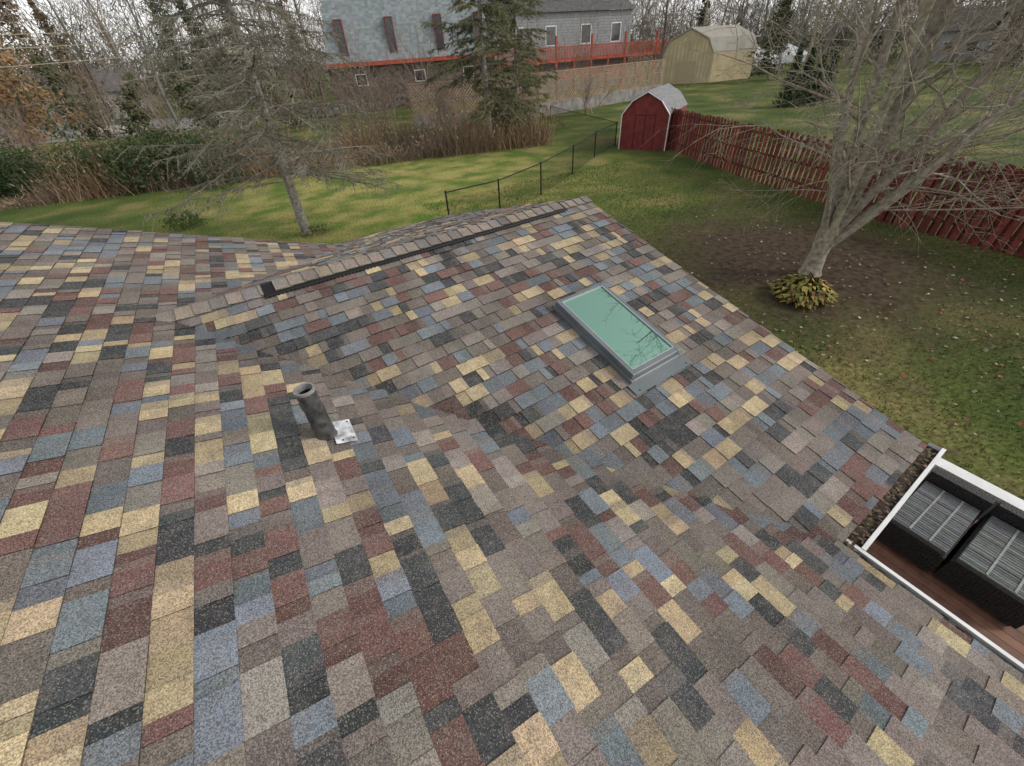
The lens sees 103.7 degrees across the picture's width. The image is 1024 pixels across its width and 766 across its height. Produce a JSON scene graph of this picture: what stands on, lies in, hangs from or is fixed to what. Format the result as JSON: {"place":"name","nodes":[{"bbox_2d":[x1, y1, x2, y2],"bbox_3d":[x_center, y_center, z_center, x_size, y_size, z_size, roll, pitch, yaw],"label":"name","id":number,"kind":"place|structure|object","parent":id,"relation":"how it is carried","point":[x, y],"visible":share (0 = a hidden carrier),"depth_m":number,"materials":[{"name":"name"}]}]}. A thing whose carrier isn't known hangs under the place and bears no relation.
{"place":"outdoors","nodes":[
{"label":"outdoors","id":0,"kind":"place"},
{"bbox_2d":[0,117,232,145],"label":"road","id":1,"kind":"structure","parent":0,"point":[113,133],"depth_m":56.39,"materials":[{"name":"grey asphalt"}]},
{"bbox_2d":[98,120,134,135],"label":"parked car","id":2,"kind":"object","parent":1,"relation":"on","point":[123,127],"visible":0.27,"depth_m":50.05,"materials":[{"name":"paint"}]},
{"bbox_2d":[0,250,973,763],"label":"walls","id":3,"kind":"structure","parent":0,"point":[202,542],"depth_m":2.68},
{"bbox_2d":[0,225,930,621],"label":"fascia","id":4,"kind":"structure","parent":3,"relation":"on","point":[184,245],"depth_m":3.72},
{"bbox_2d":[844,443,1023,675],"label":"gutter","id":5,"kind":"object","parent":4,"relation":"attached to","point":[984,641],"visible":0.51,"depth_m":2.14,"materials":[{"name":"white metal"}]},
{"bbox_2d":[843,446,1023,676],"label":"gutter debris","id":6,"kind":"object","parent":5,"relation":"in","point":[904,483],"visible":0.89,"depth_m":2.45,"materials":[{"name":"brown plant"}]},
{"bbox_2d":[0,199,1023,765],"bbox_3d":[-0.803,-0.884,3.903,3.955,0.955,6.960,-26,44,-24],"label":"wing roof shingles","id":7,"kind":"object","parent":3,"relation":"on","point":[480,329],"visible":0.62,"depth_m":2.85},
{"bbox_2d":[293,382,357,443],"bbox_3d":[-0.960,0.155,2.047,0.197,0.353,0.190,-24,43,-22],"label":"vent pipe","id":8,"kind":"object","parent":7,"relation":"on","point":[322,424],"visible":0.97,"depth_m":2.02,"materials":[{"name":"grey plastic"}]},
{"bbox_2d":[137,196,592,322],"bbox_3d":[-0.870,-1.230,3.581,4.095,0.066,0.231,-26,44,-24],"label":"ridge cap","id":9,"kind":"object","parent":7,"relation":"on","point":[194,309],"visible":0.98,"depth_m":3.31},
{"bbox_2d":[260,203,567,298],"bbox_3d":[-0.704,-1.302,3.665,2.935,0.054,0.297,-26,44,-24],"label":"ridge vent","id":10,"kind":"object","parent":7,"relation":"on","point":[268,289],"visible":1,"depth_m":3.38,"materials":[{"name":"black plastic"}]},
{"bbox_2d":[552,283,692,395],"bbox_3d":[0.830,-0.403,3.091,0.608,0.325,0.998,-24,43,-22],"label":"skylight","id":11,"kind":"object","parent":7,"relation":"on","point":[635,350],"visible":1,"depth_m":3.01,"materials":[{"name":"green glass"}]},
{"bbox_2d":[0,0,1002,83],"label":"sky","id":12,"kind":"structure","parent":0,"point":[304,10],"materials":[{"name":"white"}]},
{"bbox_2d":[0,29,1023,517],"bbox_3d":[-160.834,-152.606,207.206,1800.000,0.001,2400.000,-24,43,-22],"label":"ground","id":13,"kind":"structure","parent":0,"point":[260,213],"depth_m":15.91,"materials":[{"name":"green plant"}]},
{"bbox_2d":[0,98,47,176],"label":"bare shrub tree","id":14,"kind":"object","parent":13,"relation":"on","point":[11,135],"visible":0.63,"depth_m":26.27,"materials":[{"name":"brown plant"}]},
{"bbox_2d":[0,37,97,161],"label":"rust leaf oak tree","id":15,"kind":"object","parent":13,"relation":"on","point":[7,93],"visible":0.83,"depth_m":34.07,"materials":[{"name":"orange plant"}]},
{"bbox_2d":[17,11,155,147],"bbox_3d":[-36.875,-25.273,34.326,10.040,10.173,7.856,20,45,26],"label":"bare shrub tree","id":16,"kind":"object","parent":13,"relation":"on","point":[112,127],"visible":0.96,"depth_m":35.34,"materials":[{"name":"brown plant"}]},
{"bbox_2d":[44,90,153,124],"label":"walls","id":17,"kind":"structure","parent":13,"relation":"on","point":[117,109],"depth_m":69.34,"materials":[{"name":"grey"}]},
{"bbox_2d":[24,67,144,96],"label":"roof","id":18,"kind":"structure","parent":17,"relation":"on","point":[112,76],"depth_m":69.06,"materials":[{"name":"grey"}]},
{"bbox_2d":[57,102,128,115],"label":"windows","id":19,"kind":"structure","parent":17,"relation":"attached to","point":[81,111],"depth_m":66.73,"materials":[{"name":"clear glass"}]},
{"bbox_2d":[6,125,231,146],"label":"kerb","id":20,"kind":"structure","parent":13,"relation":"on","point":[98,137],"depth_m":48.20,"materials":[{"name":"concrete"}]},
{"bbox_2d":[0,121,250,202],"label":"evergreen hedge","id":21,"kind":"object","parent":13,"relation":"on","point":[15,172],"visible":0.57,"depth_m":23.82,"materials":[{"name":"green plant"}]},
{"bbox_2d":[0,23,251,85],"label":"utility pole and wires","id":22,"kind":"object","parent":13,"relation":"on","point":[234,36],"visible":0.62,"depth_m":32.88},
{"bbox_2d":[94,34,191,149],"bbox_3d":[-28.845,-22.748,32.165,6.311,8.137,5.325,16,44,23],"label":"bare shrub tree","id":23,"kind":"object","parent":13,"relation":"on","point":[160,111],"visible":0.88,"depth_m":31.95,"materials":[{"name":"brown plant"}]},
{"bbox_2d":[0,51,301,151],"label":"evergreen shrubs","id":24,"kind":"object","parent":13,"relation":"on","point":[140,117],"visible":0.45,"depth_m":41.02,"materials":[{"name":"green plant"}]},
{"bbox_2d":[155,7,265,139],"bbox_3d":[-26.459,-28.317,36.766,6.694,10.603,12.723,-2,40,3],"label":"bare shrub tree","id":25,"kind":"object","parent":13,"relation":"on","point":[207,73],"visible":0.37,"depth_m":36.34,"materials":[{"name":"brown plant"}]},
{"bbox_2d":[159,209,329,237],"bbox_3d":[-11.548,-6.803,17.248,8.330,0.931,1.645,8,41,14],"label":"shrub","id":26,"kind":"object","parent":13,"relation":"on","point":[185,224],"visible":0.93,"depth_m":17.81,"materials":[{"name":"green plant"}]},
{"bbox_2d":[99,0,408,234],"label":"sparse spruce tree","id":27,"kind":"object","parent":13,"relation":"on","point":[266,113],"visible":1,"depth_m":13.39,"materials":[{"name":"grey plant"}]},
{"bbox_2d":[228,32,319,142],"bbox_3d":[-20.382,-25.771,35.103,8.228,8.110,5.869,3,40,8],"label":"bare shrub tree","id":28,"kind":"object","parent":13,"relation":"on","point":[290,77],"visible":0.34,"depth_m":35.57,"materials":[{"name":"brown plant"}]},
{"bbox_2d":[0,81,568,210],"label":"dry brush","id":29,"kind":"object","parent":13,"relation":"on","point":[459,139],"visible":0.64,"depth_m":27.25,"materials":[{"name":"brown plant"}]},
{"bbox_2d":[246,6,366,128],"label":"bare shrub tree","id":30,"kind":"object","parent":13,"relation":"on","point":[316,75],"visible":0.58,"depth_m":41.33,"materials":[{"name":"brown plant"}]},
{"bbox_2d":[308,103,339,117],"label":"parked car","id":31,"kind":"object","parent":13,"relation":"on","point":[324,111],"visible":0.14,"depth_m":52.17,"materials":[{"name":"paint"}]},
{"bbox_2d":[307,73,381,143],"bbox_3d":[-11.742,-19.509,29.148,5.252,5.084,4.115,-12,40,-10],"label":"bare shrub tree","id":32,"kind":"object","parent":13,"relation":"on","point":[341,98],"visible":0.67,"depth_m":29.29,"materials":[{"name":"brown plant"}]},
{"bbox_2d":[298,5,396,124],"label":"bare shrub tree","id":33,"kind":"object","parent":13,"relation":"on","point":[330,81],"visible":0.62,"depth_m":41.32,"materials":[{"name":"brown plant"}]},
{"bbox_2d":[335,44,406,130],"bbox_3d":[-12.863,-26.978,36.795,6.919,6.976,4.152,-29,46,-27],"label":"bare shrub tree","id":34,"kind":"object","parent":13,"relation":"on","point":[390,100],"visible":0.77,"depth_m":37.52,"materials":[{"name":"brown plant"}]},
{"bbox_2d":[345,59,403,140],"bbox_3d":[-10.914,-23.451,33.359,5.068,5.714,6.490,-24,43,-22],"label":"bare shrub tree","id":35,"kind":"object","parent":13,"relation":"on","point":[383,109],"visible":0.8,"depth_m":33.33,"materials":[{"name":"brown plant"}]},
{"bbox_2d":[328,57,494,112],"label":"stone base","id":36,"kind":"object","parent":13,"relation":"on","point":[405,98],"visible":0.36,"depth_m":55.77,"materials":[{"name":"brown stone"}]},
{"bbox_2d":[324,52,496,68],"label":"red eave band","id":37,"kind":"object","parent":36,"relation":"on","point":[437,58],"visible":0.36,"depth_m":54.06,"materials":[{"name":"red wood"}]},
{"bbox_2d":[321,0,487,63],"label":"mansard roof","id":38,"kind":"structure","parent":37,"relation":"on","point":[347,12],"depth_m":52.71,"materials":[{"name":"grey"}]},
{"bbox_2d":[332,11,476,56],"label":"dormer trim","id":39,"kind":"structure","parent":38,"relation":"attached to","point":[384,17],"depth_m":52.61,"materials":[{"name":"red paint"}]},
{"bbox_2d":[333,13,478,84],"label":"window glass","id":40,"kind":"object","parent":38,"relation":"attached to","point":[390,32],"visible":0.45,"depth_m":53.07,"materials":[{"name":"black glass"}]},
{"bbox_2d":[355,66,473,85],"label":"window frames","id":41,"kind":"structure","parent":36,"relation":"attached to","point":[415,77],"depth_m":55.42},
{"bbox_2d":[378,0,448,114],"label":"bare shrub tree","id":42,"kind":"object","parent":13,"relation":"on","point":[421,63],"visible":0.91,"depth_m":44.56,"materials":[{"name":"brown plant"}]},
{"bbox_2d":[403,65,468,126],"bbox_3d":[-6.363,-25.178,35.225,5.260,5.495,4.512,-24,43,-22],"label":"bare shrub tree","id":43,"kind":"object","parent":13,"relation":"on","point":[451,102],"visible":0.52,"depth_m":35.00,"materials":[{"name":"brown plant"}]},
{"bbox_2d":[425,70,454,136],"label":"bare shrub tree","id":44,"kind":"object","parent":13,"relation":"on","point":[443,107],"visible":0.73,"depth_m":31.12,"materials":[{"name":"brown plant"}]},
{"bbox_2d":[420,0,545,136],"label":"spruce tree","id":45,"kind":"object","parent":13,"relation":"on","point":[483,42],"visible":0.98,"depth_m":26.67,"materials":[{"name":"green plant"}]},
{"bbox_2d":[443,3,526,94],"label":"bare shrub tree","id":46,"kind":"object","parent":13,"relation":"on","point":[491,52],"visible":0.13,"depth_m":44.96,"materials":[{"name":"brown plant"}]},
{"bbox_2d":[0,0,1023,143],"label":"distant trees","id":47,"kind":"object","parent":13,"relation":"on","point":[41,18],"visible":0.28,"depth_m":67.68,"materials":[{"name":"grey plant"}]},
{"bbox_2d":[498,59,531,108],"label":"bare shrub tree","id":48,"kind":"object","parent":13,"relation":"on","point":[512,90],"visible":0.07,"depth_m":35.30,"materials":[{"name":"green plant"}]},
{"bbox_2d":[474,0,563,132],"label":"spruce tree","id":49,"kind":"object","parent":13,"relation":"on","point":[514,12],"visible":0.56,"depth_m":29.77,"materials":[{"name":"green plant"}]},
{"bbox_2d":[444,105,617,214],"bbox_3d":[3.454,-15.337,25.615,6.147,1.412,28.023,6,40,12],"label":"chain link fence","id":50,"kind":"object","parent":13,"relation":"on","point":[541,166],"visible":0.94,"depth_m":20.48,"materials":[{"name":"black metal"}]},
{"bbox_2d":[496,4,566,101],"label":"bare shrub tree","id":51,"kind":"object","parent":13,"relation":"on","point":[534,46],"visible":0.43,"depth_m":49.07,"materials":[{"name":"brown plant"}]},
{"bbox_2d":[407,59,664,130],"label":"lattice fence","id":52,"kind":"object","parent":13,"relation":"on","point":[573,103],"visible":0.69,"depth_m":42.80,"materials":[{"name":"wood"}]},
{"bbox_2d":[486,9,632,94],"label":"wing walls","id":53,"kind":"structure","parent":13,"relation":"on","point":[575,17],"depth_m":60.89,"materials":[{"name":"grey wood"}]},
{"bbox_2d":[481,0,635,15],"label":"wing roof","id":54,"kind":"structure","parent":53,"relation":"on","point":[560,5],"depth_m":59.40,"materials":[{"name":"grey"}]},
{"bbox_2d":[489,14,631,89],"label":"siding laps","id":55,"kind":"object","parent":53,"relation":"attached to","point":[578,40],"visible":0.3,"depth_m":61.26,"materials":[{"name":"grey wood"}]},
{"bbox_2d":[519,22,621,47],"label":"window frames","id":56,"kind":"structure","parent":53,"relation":"attached to","point":[581,31],"depth_m":61.36,"materials":[{"name":"white metal"}]},
{"bbox_2d":[512,23,620,44],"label":"window glass","id":57,"kind":"object","parent":56,"relation":"attached to","point":[615,36],"visible":0.66,"depth_m":60.90,"materials":[{"name":"grey glass"}]},
{"bbox_2d":[528,0,616,98],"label":"bare shrub tree","id":58,"kind":"object","parent":13,"relation":"on","point":[577,53],"visible":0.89,"depth_m":47.40,"materials":[{"name":"brown plant"}]},
{"bbox_2d":[495,29,672,96],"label":"red deck","id":59,"kind":"structure","parent":13,"relation":"on","point":[620,54],"depth_m":60.67,"materials":[{"name":"paint"}]},
{"bbox_2d":[577,65,611,114],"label":"bare shrub tree","id":60,"kind":"object","parent":13,"relation":"on","point":[586,98],"visible":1,"depth_m":39.52,"materials":[{"name":"brown plant"}]},
{"bbox_2d":[606,1,656,87],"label":"bare shrub tree","id":61,"kind":"object","parent":13,"relation":"on","point":[629,49],"visible":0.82,"depth_m":51.14,"materials":[{"name":"brown plant"}]},
{"bbox_2d":[618,83,687,150],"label":"red gambrel shed","id":62,"kind":"structure","parent":13,"relation":"on","point":[646,116],"depth_m":25.15,"materials":[{"name":"paint"}]},
{"bbox_2d":[661,24,757,84],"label":"cream gable shed","id":63,"kind":"structure","parent":13,"relation":"on","point":[683,64],"depth_m":59.98,"materials":[{"name":"beige wood"}]},
{"bbox_2d":[752,43,807,73],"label":"white canopy tent","id":64,"kind":"object","parent":13,"relation":"on","point":[782,57],"visible":0.32,"depth_m":66.29,"materials":[{"name":"fabric"}]},
{"bbox_2d":[766,272,838,309],"bbox_3d":[7.480,-2.489,10.285,1.620,0.685,1.635,-24,43,-22],"label":"hosta plant","id":65,"kind":"object","parent":13,"relation":"on","point":[804,290],"visible":1,"depth_m":10.09,"materials":[{"name":"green plant"}]},
{"bbox_2d":[772,43,841,106],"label":"arborvitae trees","id":66,"kind":"object","parent":13,"relation":"on","point":[788,96],"visible":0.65,"depth_m":35.71,"materials":[{"name":"green plant"}]},
{"bbox_2d":[612,188,1023,476],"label":"fallen leaves","id":67,"kind":"object","parent":13,"relation":"on","point":[973,391],"visible":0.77,"depth_m":9.28,"materials":[{"name":"brown plant"}]},
{"bbox_2d":[642,0,1023,276],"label":"bare maple tree","id":68,"kind":"object","parent":13,"relation":"on","point":[844,207],"visible":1,"depth_m":8.77,"materials":[{"name":"grey plant"}]},
{"bbox_2d":[667,107,1023,258],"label":"red wooden fence","id":69,"kind":"object","parent":13,"relation":"on","point":[1003,231],"visible":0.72,"depth_m":14.05,"materials":[{"name":"brown wood"}]},
{"bbox_2d":[843,458,1023,718],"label":"deck","id":70,"kind":"structure","parent":13,"relation":"on","point":[981,620],"depth_m":4.33,"materials":[{"name":"brown wood"}]},
{"bbox_2d":[876,466,996,571],"bbox_3d":[4.820,1.556,4.629,1.060,0.550,0.550,-24,43,-22],"label":"wicker sofa","id":71,"kind":"object","parent":70,"relation":"on","point":[933,519],"visible":0.83,"depth_m":4.51,"materials":[{"name":"black wicker"}]},
{"bbox_2d":[933,500,1023,628],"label":"wicker sofa","id":72,"kind":"object","parent":70,"relation":"on","point":[982,564],"visible":1,"depth_m":4.14,"materials":[{"name":"grey wicker"}]},
{"bbox_2d":[909,29,994,61],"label":"walls","id":73,"kind":"structure","parent":13,"relation":"on","point":[939,43],"depth_m":65.18,"materials":[{"name":"grey"}]},
{"bbox_2d":[918,41,978,51],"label":"windows","id":74,"kind":"structure","parent":73,"relation":"attached to","point":[967,45],"depth_m":64.67,"materials":[{"name":"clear glass"}]},
{"bbox_2d":[921,5,1006,33],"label":"roof","id":75,"kind":"structure","parent":73,"relation":"on","point":[960,22],"depth_m":64.25,"materials":[{"name":"grey"}]},
{"bbox_2d":[981,17,1023,64],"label":"walls","id":76,"kind":"structure","parent":13,"relation":"on","point":[983,57],"depth_m":58.82,"materials":[{"name":"grey"}]},
{"bbox_2d":[993,0,1022,27],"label":"roof","id":77,"kind":"structure","parent":76,"relation":"on","point":[999,22],"depth_m":57.01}
]}

